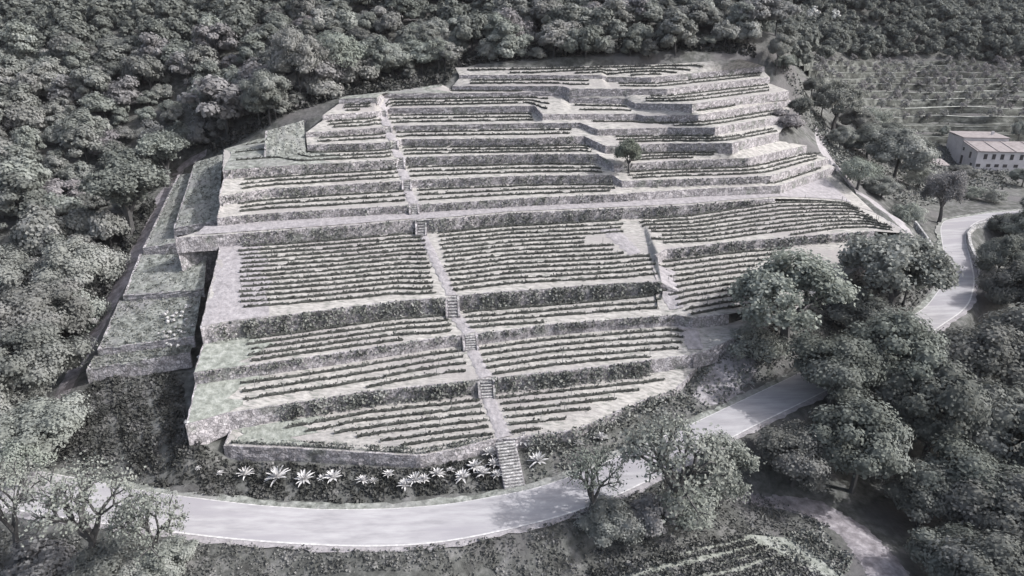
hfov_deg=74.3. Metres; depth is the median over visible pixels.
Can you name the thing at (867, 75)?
grass terrace
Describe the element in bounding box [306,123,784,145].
terrace ground
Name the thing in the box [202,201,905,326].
terrace ground
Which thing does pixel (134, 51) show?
forest tree
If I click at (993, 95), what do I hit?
grove tree
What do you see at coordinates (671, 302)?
dirt path
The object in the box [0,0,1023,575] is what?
ground
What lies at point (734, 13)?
forest tree
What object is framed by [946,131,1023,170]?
farmhouse
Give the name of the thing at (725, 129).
retaining wall
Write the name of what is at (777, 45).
broadleaf tree
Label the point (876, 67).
grove tree
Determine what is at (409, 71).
forest tree
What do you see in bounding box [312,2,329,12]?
forest tree
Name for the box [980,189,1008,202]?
shrub
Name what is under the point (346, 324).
vine row
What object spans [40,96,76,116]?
forest tree
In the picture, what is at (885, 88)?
grove tree
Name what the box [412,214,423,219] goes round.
dirt path
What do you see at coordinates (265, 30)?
forest tree
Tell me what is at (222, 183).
side wall
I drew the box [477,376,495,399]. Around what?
stone steps
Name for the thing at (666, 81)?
vine row
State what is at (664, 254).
retaining wall
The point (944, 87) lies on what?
grove tree
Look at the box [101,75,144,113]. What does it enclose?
forest tree
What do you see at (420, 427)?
vine row
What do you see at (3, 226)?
forest tree
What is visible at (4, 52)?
forest tree
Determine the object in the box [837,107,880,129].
broadleaf tree
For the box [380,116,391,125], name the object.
dirt path
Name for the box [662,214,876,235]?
vine row
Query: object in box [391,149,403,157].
dirt path
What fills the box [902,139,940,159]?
broadleaf tree
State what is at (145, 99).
forest tree
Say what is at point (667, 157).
vine row
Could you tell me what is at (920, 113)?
grove tree
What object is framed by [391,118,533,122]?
vine row
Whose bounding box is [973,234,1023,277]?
woodland tree
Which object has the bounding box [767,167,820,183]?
vine row
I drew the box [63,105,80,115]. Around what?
forest tree
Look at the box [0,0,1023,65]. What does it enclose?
wood
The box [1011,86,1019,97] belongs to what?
grove tree
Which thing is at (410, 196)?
dirt path
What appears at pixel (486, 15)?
forest tree
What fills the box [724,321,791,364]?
shrub
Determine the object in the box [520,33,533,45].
forest tree
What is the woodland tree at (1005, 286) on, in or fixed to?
on the ground at (872, 508)
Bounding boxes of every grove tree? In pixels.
[812,63,822,76]
[818,56,828,70]
[822,63,829,71]
[825,67,836,78]
[835,72,843,78]
[850,54,858,60]
[855,80,868,89]
[859,65,866,71]
[865,76,873,82]
[866,83,874,91]
[872,63,880,72]
[874,70,881,77]
[876,98,886,107]
[878,76,888,87]
[879,58,887,66]
[882,67,889,73]
[882,83,891,90]
[887,70,896,82]
[887,75,896,83]
[890,59,899,66]
[893,89,901,97]
[900,74,910,83]
[900,99,910,108]
[901,57,911,64]
[902,111,909,118]
[904,62,913,69]
[909,70,916,82]
[915,109,924,117]
[916,59,925,66]
[920,69,931,75]
[921,76,932,90]
[925,87,934,92]
[930,65,941,72]
[932,69,941,83]
[933,94,940,104]
[937,76,947,83]
[940,84,947,91]
[940,109,948,115]
[942,64,950,71]
[944,90,954,99]
[945,70,957,80]
[950,84,958,91]
[957,53,966,64]
[960,101,969,113]
[963,91,973,101]
[964,85,975,94]
[971,77,978,84]
[974,84,985,97]
[979,62,990,70]
[980,92,991,105]
[981,68,990,76]
[985,107,997,116]
[989,92,998,100]
[990,65,997,72]
[992,55,1001,65]
[994,109,1003,115]
[995,97,1007,107]
[997,59,1005,66]
[997,78,1007,90]
[1000,62,1011,70]
[1002,93,1009,99]
[1004,70,1013,77]
[1008,54,1016,61]
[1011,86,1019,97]
[1012,63,1020,70]
[1013,95,1021,100]
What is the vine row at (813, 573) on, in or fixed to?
on the field
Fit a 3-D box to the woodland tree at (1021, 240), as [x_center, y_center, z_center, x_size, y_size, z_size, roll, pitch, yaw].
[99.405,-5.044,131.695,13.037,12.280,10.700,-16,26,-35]
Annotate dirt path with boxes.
[379,98,390,109]
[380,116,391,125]
[385,132,396,140]
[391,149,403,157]
[397,168,409,179]
[404,190,418,203]
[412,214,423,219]
[421,235,456,295]
[452,314,475,334]
[467,350,490,377]
[483,398,511,437]
[600,229,640,254]
[652,265,678,289]
[661,291,683,309]
[677,326,702,348]
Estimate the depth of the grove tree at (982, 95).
244.19 m
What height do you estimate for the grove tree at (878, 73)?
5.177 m
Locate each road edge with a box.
[2,218,987,546]
[34,210,1019,509]
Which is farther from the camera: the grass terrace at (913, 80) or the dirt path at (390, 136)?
the grass terrace at (913, 80)
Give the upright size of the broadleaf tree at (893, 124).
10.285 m
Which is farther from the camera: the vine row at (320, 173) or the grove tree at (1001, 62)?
the grove tree at (1001, 62)
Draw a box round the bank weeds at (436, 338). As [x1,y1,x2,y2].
[198,314,676,379]
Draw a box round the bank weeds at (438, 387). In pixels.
[278,359,652,421]
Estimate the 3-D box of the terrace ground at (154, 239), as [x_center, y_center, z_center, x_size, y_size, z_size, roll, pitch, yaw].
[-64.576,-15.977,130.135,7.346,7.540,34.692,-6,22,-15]
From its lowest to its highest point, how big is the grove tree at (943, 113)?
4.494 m
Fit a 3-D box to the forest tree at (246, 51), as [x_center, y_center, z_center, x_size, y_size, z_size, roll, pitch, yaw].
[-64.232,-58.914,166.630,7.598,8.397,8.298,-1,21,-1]
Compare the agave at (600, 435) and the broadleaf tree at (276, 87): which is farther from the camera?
the broadleaf tree at (276, 87)
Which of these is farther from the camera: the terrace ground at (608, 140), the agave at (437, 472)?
the terrace ground at (608, 140)
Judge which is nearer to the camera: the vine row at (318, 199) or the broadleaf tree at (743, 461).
the broadleaf tree at (743, 461)
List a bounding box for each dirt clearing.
[693,345,757,405]
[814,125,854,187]
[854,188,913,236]
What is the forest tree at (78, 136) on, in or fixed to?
on the ground at (872, 508)
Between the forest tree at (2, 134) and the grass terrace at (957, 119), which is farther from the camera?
the grass terrace at (957, 119)
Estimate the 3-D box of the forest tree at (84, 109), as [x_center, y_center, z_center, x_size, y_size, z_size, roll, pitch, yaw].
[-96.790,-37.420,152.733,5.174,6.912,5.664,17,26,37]
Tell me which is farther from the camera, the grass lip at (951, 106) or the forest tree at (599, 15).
the grass lip at (951, 106)
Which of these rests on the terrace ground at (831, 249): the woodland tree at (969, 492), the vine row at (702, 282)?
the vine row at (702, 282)
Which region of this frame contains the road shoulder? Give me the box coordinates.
[2,218,989,552]
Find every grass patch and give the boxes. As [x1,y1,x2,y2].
[188,376,264,422]
[195,334,273,371]
[202,244,272,325]
[224,138,341,169]
[235,416,326,445]
[340,84,451,98]
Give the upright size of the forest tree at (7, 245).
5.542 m
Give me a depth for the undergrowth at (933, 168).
184.23 m
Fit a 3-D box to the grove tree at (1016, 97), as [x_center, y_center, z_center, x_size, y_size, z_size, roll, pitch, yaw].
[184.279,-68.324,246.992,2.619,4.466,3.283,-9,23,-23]
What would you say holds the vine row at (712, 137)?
on the terrace ground at (608, 140)
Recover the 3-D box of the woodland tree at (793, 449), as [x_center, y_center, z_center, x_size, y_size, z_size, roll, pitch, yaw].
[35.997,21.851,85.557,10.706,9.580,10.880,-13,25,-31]
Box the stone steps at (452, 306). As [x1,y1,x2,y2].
[445,294,459,317]
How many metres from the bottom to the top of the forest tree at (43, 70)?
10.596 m
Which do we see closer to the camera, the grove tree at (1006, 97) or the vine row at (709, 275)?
the vine row at (709, 275)
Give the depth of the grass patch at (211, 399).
86.60 m
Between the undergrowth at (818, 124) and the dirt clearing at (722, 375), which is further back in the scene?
the undergrowth at (818, 124)
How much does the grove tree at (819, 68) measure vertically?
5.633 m
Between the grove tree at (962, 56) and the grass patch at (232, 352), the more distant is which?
the grove tree at (962, 56)
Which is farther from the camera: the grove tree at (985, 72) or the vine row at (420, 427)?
the grove tree at (985, 72)
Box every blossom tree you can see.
[806,6,820,16]
[830,9,840,18]
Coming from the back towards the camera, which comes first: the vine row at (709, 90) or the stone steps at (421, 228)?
the vine row at (709, 90)
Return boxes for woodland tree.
[755,416,838,493]
[785,329,891,409]
[808,394,915,493]
[819,358,879,393]
[843,307,954,405]
[870,356,1013,460]
[877,457,970,527]
[902,521,984,575]
[907,426,1023,522]
[928,524,1023,575]
[937,320,1023,390]
[942,464,1023,545]
[962,381,1023,467]
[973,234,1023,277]
[975,259,1023,309]
[978,302,1023,349]
[987,212,1021,234]
[998,209,1023,236]
[1000,445,1023,469]
[1001,233,1023,267]
[1019,197,1023,210]
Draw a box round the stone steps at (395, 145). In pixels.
[390,140,398,149]
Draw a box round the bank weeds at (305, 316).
[210,231,867,342]
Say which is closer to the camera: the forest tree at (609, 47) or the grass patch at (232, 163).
the grass patch at (232, 163)
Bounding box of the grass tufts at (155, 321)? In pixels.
[100,295,200,347]
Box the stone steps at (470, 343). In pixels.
[462,332,478,351]
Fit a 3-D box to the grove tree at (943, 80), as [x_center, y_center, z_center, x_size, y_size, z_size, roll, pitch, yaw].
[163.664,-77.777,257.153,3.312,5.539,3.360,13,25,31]
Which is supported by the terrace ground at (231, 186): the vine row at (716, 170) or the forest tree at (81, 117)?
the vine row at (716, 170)
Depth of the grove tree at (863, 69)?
254.55 m
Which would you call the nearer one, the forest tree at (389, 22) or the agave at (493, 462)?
the agave at (493, 462)
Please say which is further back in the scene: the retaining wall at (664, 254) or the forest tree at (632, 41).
the forest tree at (632, 41)
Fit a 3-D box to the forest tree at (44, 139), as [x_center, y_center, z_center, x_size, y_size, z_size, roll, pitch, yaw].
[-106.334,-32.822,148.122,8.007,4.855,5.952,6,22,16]
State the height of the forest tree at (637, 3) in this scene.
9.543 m
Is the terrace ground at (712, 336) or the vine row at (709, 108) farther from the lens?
the vine row at (709, 108)
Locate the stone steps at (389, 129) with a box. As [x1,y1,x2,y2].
[383,126,392,132]
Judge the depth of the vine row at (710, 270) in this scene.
115.72 m
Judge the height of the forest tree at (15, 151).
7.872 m
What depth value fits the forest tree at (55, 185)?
132.56 m
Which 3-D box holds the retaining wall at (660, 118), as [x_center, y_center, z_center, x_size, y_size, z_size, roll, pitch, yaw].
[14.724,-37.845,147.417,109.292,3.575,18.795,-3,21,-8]
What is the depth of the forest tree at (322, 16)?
169.88 m
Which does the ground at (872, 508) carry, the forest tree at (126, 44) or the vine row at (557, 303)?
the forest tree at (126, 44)
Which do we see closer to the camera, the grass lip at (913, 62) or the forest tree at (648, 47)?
the forest tree at (648, 47)
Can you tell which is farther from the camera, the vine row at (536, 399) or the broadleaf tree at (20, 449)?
the vine row at (536, 399)
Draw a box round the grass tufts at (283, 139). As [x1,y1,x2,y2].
[264,121,304,154]
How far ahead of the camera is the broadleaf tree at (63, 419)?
83.90 m
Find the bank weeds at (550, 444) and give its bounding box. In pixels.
[528,388,677,454]
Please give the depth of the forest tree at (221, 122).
152.38 m
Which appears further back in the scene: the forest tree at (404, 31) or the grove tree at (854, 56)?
the grove tree at (854, 56)
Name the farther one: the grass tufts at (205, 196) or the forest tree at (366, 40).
the forest tree at (366, 40)
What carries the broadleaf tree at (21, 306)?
on the ground at (872, 508)
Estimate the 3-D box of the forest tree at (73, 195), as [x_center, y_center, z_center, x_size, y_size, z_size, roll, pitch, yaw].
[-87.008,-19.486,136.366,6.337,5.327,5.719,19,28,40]
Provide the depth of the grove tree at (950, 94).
243.31 m
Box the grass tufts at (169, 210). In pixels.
[146,173,188,245]
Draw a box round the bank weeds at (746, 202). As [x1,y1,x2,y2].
[239,200,754,243]
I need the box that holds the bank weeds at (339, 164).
[222,122,767,224]
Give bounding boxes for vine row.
[235,148,391,156]
[236,154,391,161]
[238,234,423,251]
[238,283,432,302]
[239,171,397,184]
[239,190,403,203]
[239,199,405,211]
[239,236,425,255]
[239,255,429,278]
[239,256,427,272]
[239,269,431,292]
[240,193,406,207]
[240,243,426,263]
[240,251,426,267]
[240,265,431,281]
[240,278,433,297]
[240,348,462,383]
[242,175,400,188]
[242,266,429,286]
[242,348,463,391]
[243,231,417,246]
[243,238,425,258]
[243,286,435,307]
[243,358,465,400]
[244,167,398,179]
[246,140,392,152]
[247,306,445,340]
[247,312,449,344]
[247,325,451,355]
[248,322,451,349]
[249,335,402,361]
[284,397,479,428]
[305,400,481,431]
[317,135,385,141]
[319,132,385,137]
[327,116,377,121]
[328,119,381,124]
[332,122,381,127]
[332,404,484,433]
[343,104,371,107]
[345,102,369,104]
[346,108,359,110]
[356,415,489,437]
[366,366,465,387]
[376,424,488,441]
[385,95,547,103]
[386,98,549,106]
[388,111,531,116]
[389,114,531,119]
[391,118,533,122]
[392,101,547,108]
[395,127,571,132]
[396,131,571,136]
[398,429,493,445]
[402,143,589,148]
[403,148,591,154]
[404,146,587,151]
[408,161,595,167]
[409,165,601,171]
[409,169,603,176]
[417,182,612,190]
[418,186,614,195]
[419,189,610,200]
[438,213,619,232]
[438,222,623,236]
[439,225,623,245]
[441,221,620,240]
[442,235,585,249]
[443,242,614,257]
[444,235,585,253]
[444,249,623,267]
[444,250,649,271]
[445,243,613,261]
[448,253,651,275]
[449,89,521,91]
[450,259,655,280]
[450,263,652,285]
[452,269,657,291]
[463,289,654,312]
[464,275,673,323]
[465,276,671,317]
[467,63,703,69]
[470,81,589,84]
[470,319,546,327]
[471,78,588,80]
[479,322,684,349]
[480,328,682,355]
[483,336,682,362]
[486,341,678,368]
[492,348,651,374]
[496,377,664,399]
[500,385,638,404]
[502,390,616,411]
[506,401,590,418]
[509,67,690,72]
[509,415,566,424]
[509,420,542,433]
[574,69,676,73]
[574,103,626,106]
[579,107,631,110]
[585,533,746,575]
[591,108,779,123]
[607,537,758,575]
[615,133,712,136]
[616,127,772,139]
[618,71,761,83]
[619,129,777,142]
[620,74,759,86]
[625,155,692,160]
[629,152,713,157]
[629,154,816,174]
[630,72,661,75]
[630,152,820,171]
[632,158,816,178]
[632,543,770,575]
[639,199,859,222]
[641,150,715,153]
[642,202,864,226]
[644,195,852,218]
[645,89,768,101]
[646,86,768,98]
[648,206,868,228]
[651,83,767,96]
[651,210,872,231]
[651,216,887,239]
[659,246,789,266]
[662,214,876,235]
[663,220,891,243]
[663,242,791,261]
[663,264,752,283]
[666,257,772,270]
[668,277,743,295]
[668,549,780,575]
[670,260,756,276]
[674,113,774,125]
[674,271,741,287]
[675,283,730,299]
[677,292,733,305]
[685,297,748,309]
[691,300,750,314]
[697,103,735,110]
[712,554,790,575]
[744,560,802,575]
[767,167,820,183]
[782,564,810,575]
[790,220,892,234]
[804,570,821,575]
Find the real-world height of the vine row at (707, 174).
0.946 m
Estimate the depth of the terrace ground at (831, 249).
105.64 m
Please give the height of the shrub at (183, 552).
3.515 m
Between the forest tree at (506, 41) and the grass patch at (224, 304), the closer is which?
the grass patch at (224, 304)
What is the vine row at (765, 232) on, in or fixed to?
on the terrace ground at (637, 234)
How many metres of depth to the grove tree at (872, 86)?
239.61 m
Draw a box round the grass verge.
[22,209,1021,508]
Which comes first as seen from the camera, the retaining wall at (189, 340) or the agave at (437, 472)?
the agave at (437, 472)
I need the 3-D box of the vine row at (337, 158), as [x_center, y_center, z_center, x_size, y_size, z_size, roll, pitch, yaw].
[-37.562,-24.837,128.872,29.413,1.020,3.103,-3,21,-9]
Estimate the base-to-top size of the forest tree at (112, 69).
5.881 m
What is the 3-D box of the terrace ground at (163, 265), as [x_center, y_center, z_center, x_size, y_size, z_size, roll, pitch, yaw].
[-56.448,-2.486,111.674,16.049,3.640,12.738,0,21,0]
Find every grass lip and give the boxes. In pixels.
[800,60,1020,62]
[809,65,1015,67]
[811,70,1023,72]
[860,83,1013,85]
[861,90,1022,92]
[864,77,1016,78]
[871,98,1023,100]
[875,106,1021,108]
[879,125,1004,126]
[890,115,1023,117]
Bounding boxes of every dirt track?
[54,149,206,400]
[195,177,850,234]
[737,492,909,575]
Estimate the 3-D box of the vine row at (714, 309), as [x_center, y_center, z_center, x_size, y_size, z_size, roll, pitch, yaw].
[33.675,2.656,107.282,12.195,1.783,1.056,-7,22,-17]
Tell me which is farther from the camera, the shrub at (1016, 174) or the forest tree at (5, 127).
the shrub at (1016, 174)
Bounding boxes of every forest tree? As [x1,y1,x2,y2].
[0,19,46,59]
[0,45,18,58]
[0,53,28,76]
[0,66,13,89]
[0,81,43,109]
[0,83,13,108]
[0,98,5,121]
[0,117,17,131]
[0,126,11,141]
[0,137,16,157]
[0,157,52,188]
[0,170,47,217]
[0,223,7,228]
[0,242,18,255]
[0,245,38,291]
[0,380,26,427]
[0,382,56,406]
[1,100,49,127]
[2,143,44,166]
[4,325,25,352]
[8,228,32,244]
[9,68,44,92]
[9,127,46,144]
[9,202,75,252]
[12,125,46,151]
[13,244,41,261]
[23,56,36,66]
[24,256,64,283]
[28,60,57,100]
[32,56,68,75]
[37,191,87,216]
[38,48,46,56]
[39,50,62,62]
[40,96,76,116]
[40,178,80,195]
[40,232,67,259]
[43,117,67,143]
[43,155,69,177]
[43,279,113,338]
[44,113,65,124]
[46,147,70,161]
[47,32,92,58]
[47,74,91,100]
[55,160,96,180]
[57,109,102,151]
[58,207,98,234]
[59,122,104,164]
[61,233,104,251]
[62,40,91,72]
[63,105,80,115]
[64,65,110,93]
[64,177,89,199]
[72,107,89,115]
[76,91,129,119]
[76,194,105,209]
[80,65,111,92]
[82,276,100,290]
[83,209,98,215]
[87,60,103,70]
[87,210,132,247]
[88,50,96,60]
[88,129,120,155]
[91,116,113,137]
[93,40,128,71]
[96,139,125,170]
[98,34,123,47]
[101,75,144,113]
[102,60,125,80]
[102,148,161,169]
[111,107,128,125]
[111,199,139,209]
[111,212,125,221]
[113,126,136,142]
[114,35,137,55]
[118,56,168,85]
[120,54,169,90]
[130,46,142,56]
[131,16,172,47]
[134,90,163,106]
[134,106,156,120]
[136,32,180,63]
[138,118,164,139]
[150,83,174,100]
[153,74,171,83]
[157,99,182,112]
[158,37,192,64]
[159,107,183,124]
[165,51,199,78]
[165,120,204,149]
[180,43,223,72]
[183,78,191,86]
[187,59,224,86]
[187,73,225,94]
[187,118,219,145]
[188,92,218,117]
[189,96,217,123]
[190,33,209,46]
[191,21,239,60]
[198,13,224,40]
[216,118,233,130]
[220,53,238,65]
[221,69,238,82]
[222,64,237,76]
[223,10,256,41]
[234,59,283,83]
[235,31,265,63]
[236,40,249,49]
[239,80,277,124]
[242,23,261,39]
[249,57,261,62]
[255,23,280,46]
[255,47,272,65]
[261,93,291,119]
[262,5,285,19]
[263,10,292,28]
[284,67,307,90]
[287,0,316,19]
[288,90,307,104]
[292,15,311,26]
[293,53,345,82]
[298,17,316,37]
[303,75,344,98]
[309,6,336,30]
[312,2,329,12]
[320,19,344,42]
[325,9,364,30]
[327,0,351,11]
[339,55,379,84]
[346,26,372,40]
[354,11,376,31]
[358,37,373,54]
[361,33,390,43]
[363,34,393,77]
[367,3,402,19]
[372,11,403,41]
[385,0,419,24]
[393,65,404,71]
[395,25,417,42]
[398,34,417,44]
[402,63,417,78]
[404,39,437,74]
[406,22,421,33]
[413,19,425,25]
[414,21,439,42]
[417,31,431,64]
[423,16,452,34]
[428,38,463,71]
[436,33,448,40]
[444,36,468,52]
[448,15,463,30]
[449,11,494,54]
[475,34,498,59]
[480,12,488,21]
[482,12,511,36]
[489,19,527,59]
[490,0,526,14]
[499,7,536,36]
[513,2,538,32]
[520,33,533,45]
[524,29,539,44]
[527,47,547,59]
[530,0,563,20]
[534,20,543,29]
[536,19,569,57]
[541,4,575,24]
[541,21,555,50]
[560,24,608,57]
[562,20,582,31]
[563,3,593,27]
[577,6,617,33]
[581,1,601,9]
[584,21,607,33]
[595,35,614,55]
[600,0,638,27]
[608,19,626,43]
[620,0,648,26]
[620,28,641,56]
[627,22,654,40]
[633,0,663,25]
[638,38,658,57]
[641,17,660,24]
[654,0,675,13]
[655,6,699,55]
[656,13,670,26]
[674,0,697,6]
[675,0,709,24]
[692,0,718,11]
[698,35,716,43]
[700,8,724,34]
[710,20,745,45]
[714,0,736,11]
[719,10,730,20]
[725,1,757,26]
[737,19,762,49]
[738,0,771,20]
[750,0,774,24]
[766,0,803,35]
[777,24,799,46]
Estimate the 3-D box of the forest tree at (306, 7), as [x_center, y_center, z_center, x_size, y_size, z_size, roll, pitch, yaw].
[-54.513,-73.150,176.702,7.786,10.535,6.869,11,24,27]
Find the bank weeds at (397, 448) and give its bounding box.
[231,434,493,453]
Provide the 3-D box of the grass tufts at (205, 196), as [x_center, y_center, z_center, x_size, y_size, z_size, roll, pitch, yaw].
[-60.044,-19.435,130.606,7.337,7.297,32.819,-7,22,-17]
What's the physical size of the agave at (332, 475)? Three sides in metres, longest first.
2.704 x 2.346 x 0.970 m
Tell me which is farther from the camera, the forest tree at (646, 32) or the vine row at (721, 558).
the forest tree at (646, 32)
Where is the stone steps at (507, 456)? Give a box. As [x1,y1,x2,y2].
[495,440,524,488]
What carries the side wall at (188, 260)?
on the ground at (872, 508)
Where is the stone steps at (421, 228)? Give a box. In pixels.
[415,218,426,235]
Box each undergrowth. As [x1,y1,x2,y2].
[0,454,829,575]
[36,371,502,503]
[90,63,456,302]
[338,60,457,95]
[460,34,756,67]
[526,322,834,482]
[762,233,932,357]
[767,526,853,575]
[779,67,865,188]
[801,67,1018,160]
[814,121,1018,205]
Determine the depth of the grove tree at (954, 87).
250.66 m
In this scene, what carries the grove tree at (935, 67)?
on the ground at (872, 508)
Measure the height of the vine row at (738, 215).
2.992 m
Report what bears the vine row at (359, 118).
on the terrace ground at (322, 126)
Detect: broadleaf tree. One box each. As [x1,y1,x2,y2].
[0,277,96,335]
[0,320,99,395]
[0,389,92,458]
[0,438,57,488]
[0,449,55,563]
[1,451,147,554]
[31,236,133,287]
[71,158,174,234]
[99,485,189,574]
[136,126,189,186]
[177,74,265,136]
[238,68,290,125]
[265,23,330,103]
[312,30,368,85]
[372,43,417,77]
[424,36,452,69]
[561,437,629,513]
[613,137,642,172]
[613,409,738,536]
[692,427,767,505]
[721,243,872,348]
[766,32,791,75]
[785,96,815,129]
[802,77,824,98]
[811,86,829,117]
[814,77,868,129]
[824,287,907,330]
[828,125,857,149]
[836,156,885,189]
[836,228,963,305]
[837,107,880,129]
[841,122,889,158]
[861,127,940,180]
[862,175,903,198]
[867,107,893,126]
[879,120,915,134]
[892,272,927,305]
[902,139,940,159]
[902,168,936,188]
[918,167,971,221]
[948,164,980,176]
[1010,120,1023,140]
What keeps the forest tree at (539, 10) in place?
on the ground at (872, 508)
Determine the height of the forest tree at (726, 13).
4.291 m
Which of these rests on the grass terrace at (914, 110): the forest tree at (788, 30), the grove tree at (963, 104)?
the grove tree at (963, 104)
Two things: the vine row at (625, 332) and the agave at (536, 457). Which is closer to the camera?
the agave at (536, 457)
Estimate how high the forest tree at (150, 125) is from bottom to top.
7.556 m
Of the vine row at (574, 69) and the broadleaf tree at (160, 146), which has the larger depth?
the vine row at (574, 69)
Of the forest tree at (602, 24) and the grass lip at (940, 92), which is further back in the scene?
the grass lip at (940, 92)
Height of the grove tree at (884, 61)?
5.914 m
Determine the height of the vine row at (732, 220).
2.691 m
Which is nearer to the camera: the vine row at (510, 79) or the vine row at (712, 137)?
the vine row at (712, 137)
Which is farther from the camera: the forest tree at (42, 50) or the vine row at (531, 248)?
the forest tree at (42, 50)
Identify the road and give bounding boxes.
[0,210,1021,544]
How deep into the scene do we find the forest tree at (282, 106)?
144.16 m
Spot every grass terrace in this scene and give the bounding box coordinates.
[799,60,1023,67]
[803,65,1023,72]
[805,70,1023,78]
[824,78,1022,85]
[835,84,1023,91]
[848,99,1023,106]
[861,91,1023,98]
[867,107,1023,115]
[878,123,1014,132]
[884,115,1023,123]
[916,131,1023,143]
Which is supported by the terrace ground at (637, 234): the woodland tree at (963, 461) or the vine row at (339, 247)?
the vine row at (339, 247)
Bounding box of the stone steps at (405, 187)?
[401,179,411,190]
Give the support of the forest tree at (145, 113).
on the ground at (872, 508)
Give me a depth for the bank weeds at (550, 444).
88.69 m
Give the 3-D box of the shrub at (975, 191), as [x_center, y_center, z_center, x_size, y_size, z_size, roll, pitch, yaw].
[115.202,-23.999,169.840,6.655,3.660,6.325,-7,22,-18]
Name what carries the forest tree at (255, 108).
on the ground at (872, 508)
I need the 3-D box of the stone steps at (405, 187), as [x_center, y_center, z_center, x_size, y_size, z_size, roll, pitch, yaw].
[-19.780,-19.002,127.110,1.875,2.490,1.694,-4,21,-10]
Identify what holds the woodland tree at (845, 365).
on the ground at (872, 508)
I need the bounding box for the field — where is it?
[623,534,838,575]
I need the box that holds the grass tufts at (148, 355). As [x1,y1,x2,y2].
[87,345,191,367]
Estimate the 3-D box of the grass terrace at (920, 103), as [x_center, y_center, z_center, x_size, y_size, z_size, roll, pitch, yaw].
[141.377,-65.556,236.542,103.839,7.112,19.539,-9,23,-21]
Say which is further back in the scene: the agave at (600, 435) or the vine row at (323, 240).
the vine row at (323, 240)
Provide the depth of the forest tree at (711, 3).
170.61 m
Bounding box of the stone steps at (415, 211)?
[408,203,419,214]
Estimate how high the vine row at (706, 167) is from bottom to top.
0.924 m
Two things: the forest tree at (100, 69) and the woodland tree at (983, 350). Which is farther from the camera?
the forest tree at (100, 69)
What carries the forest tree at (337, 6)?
on the ground at (872, 508)
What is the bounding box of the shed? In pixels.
[933,159,949,166]
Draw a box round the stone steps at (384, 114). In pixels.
[381,109,387,117]
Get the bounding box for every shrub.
[0,532,78,575]
[67,531,161,575]
[134,535,198,575]
[573,492,650,547]
[630,491,681,537]
[656,479,721,530]
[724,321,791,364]
[771,108,806,127]
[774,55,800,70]
[889,203,928,223]
[939,125,950,134]
[964,186,986,198]
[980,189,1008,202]
[1006,168,1023,186]
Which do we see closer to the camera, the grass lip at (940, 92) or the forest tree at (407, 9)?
the forest tree at (407, 9)
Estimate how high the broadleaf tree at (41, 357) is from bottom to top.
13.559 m
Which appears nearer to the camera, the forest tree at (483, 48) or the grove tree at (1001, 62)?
the forest tree at (483, 48)
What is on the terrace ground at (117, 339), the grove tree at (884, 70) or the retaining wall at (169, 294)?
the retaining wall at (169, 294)
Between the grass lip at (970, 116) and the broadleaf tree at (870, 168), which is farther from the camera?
the grass lip at (970, 116)
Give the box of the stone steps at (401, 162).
[396,157,405,169]
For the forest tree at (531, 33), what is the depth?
168.17 m
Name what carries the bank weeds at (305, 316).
on the terrace ground at (831, 249)
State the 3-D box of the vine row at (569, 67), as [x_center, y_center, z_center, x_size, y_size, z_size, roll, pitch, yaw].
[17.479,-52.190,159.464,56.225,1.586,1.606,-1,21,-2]
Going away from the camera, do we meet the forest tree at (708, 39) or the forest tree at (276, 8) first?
the forest tree at (708, 39)
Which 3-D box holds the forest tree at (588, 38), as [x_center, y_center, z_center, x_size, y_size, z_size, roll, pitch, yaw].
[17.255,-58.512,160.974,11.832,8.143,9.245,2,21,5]
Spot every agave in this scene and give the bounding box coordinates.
[236,466,254,479]
[264,465,290,486]
[294,469,314,486]
[324,469,341,482]
[355,474,371,483]
[383,469,393,476]
[396,477,411,489]
[405,472,423,484]
[418,473,430,483]
[428,467,445,476]
[455,468,468,482]
[466,459,481,471]
[474,465,490,477]
[482,446,495,456]
[487,457,498,467]
[490,469,502,477]
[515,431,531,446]
[527,451,547,467]
[593,431,608,439]
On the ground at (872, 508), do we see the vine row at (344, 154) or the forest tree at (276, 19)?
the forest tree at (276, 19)
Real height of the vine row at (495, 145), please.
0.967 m
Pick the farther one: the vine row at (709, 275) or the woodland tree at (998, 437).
the vine row at (709, 275)
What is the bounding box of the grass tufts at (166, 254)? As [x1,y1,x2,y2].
[126,253,206,294]
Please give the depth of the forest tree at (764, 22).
170.19 m
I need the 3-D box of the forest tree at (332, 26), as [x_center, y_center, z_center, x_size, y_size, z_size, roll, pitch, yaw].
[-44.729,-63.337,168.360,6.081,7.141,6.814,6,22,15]
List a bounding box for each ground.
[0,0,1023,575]
[89,345,192,369]
[101,296,200,347]
[126,254,205,294]
[143,173,190,248]
[174,154,222,228]
[180,174,872,237]
[188,306,798,423]
[198,236,902,371]
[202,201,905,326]
[218,164,833,217]
[220,154,826,195]
[224,141,805,169]
[226,368,694,454]
[265,120,305,156]
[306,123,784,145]
[308,107,789,131]
[324,96,789,115]
[349,83,787,103]
[453,72,768,88]
[456,59,760,76]
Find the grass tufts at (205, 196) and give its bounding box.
[176,155,221,226]
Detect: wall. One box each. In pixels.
[86,352,192,383]
[97,300,120,355]
[98,336,196,355]
[123,254,141,298]
[124,288,205,301]
[143,175,178,249]
[143,243,177,254]
[174,163,195,238]
[174,220,217,235]
[175,198,774,252]
[175,218,218,282]
[185,247,220,427]
[185,353,699,449]
[194,313,728,383]
[200,281,661,343]
[217,149,224,217]
[217,167,834,225]
[218,158,828,205]
[223,145,806,178]
[223,389,676,467]
[224,429,231,445]
[306,116,782,137]
[307,133,778,153]
[322,100,790,121]
[339,91,788,112]
[452,77,769,96]
[459,66,764,82]
[654,231,874,263]
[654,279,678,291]
[676,367,697,393]
[692,352,717,367]
[699,306,806,368]
[807,235,907,307]
[913,221,933,246]
[966,218,994,275]

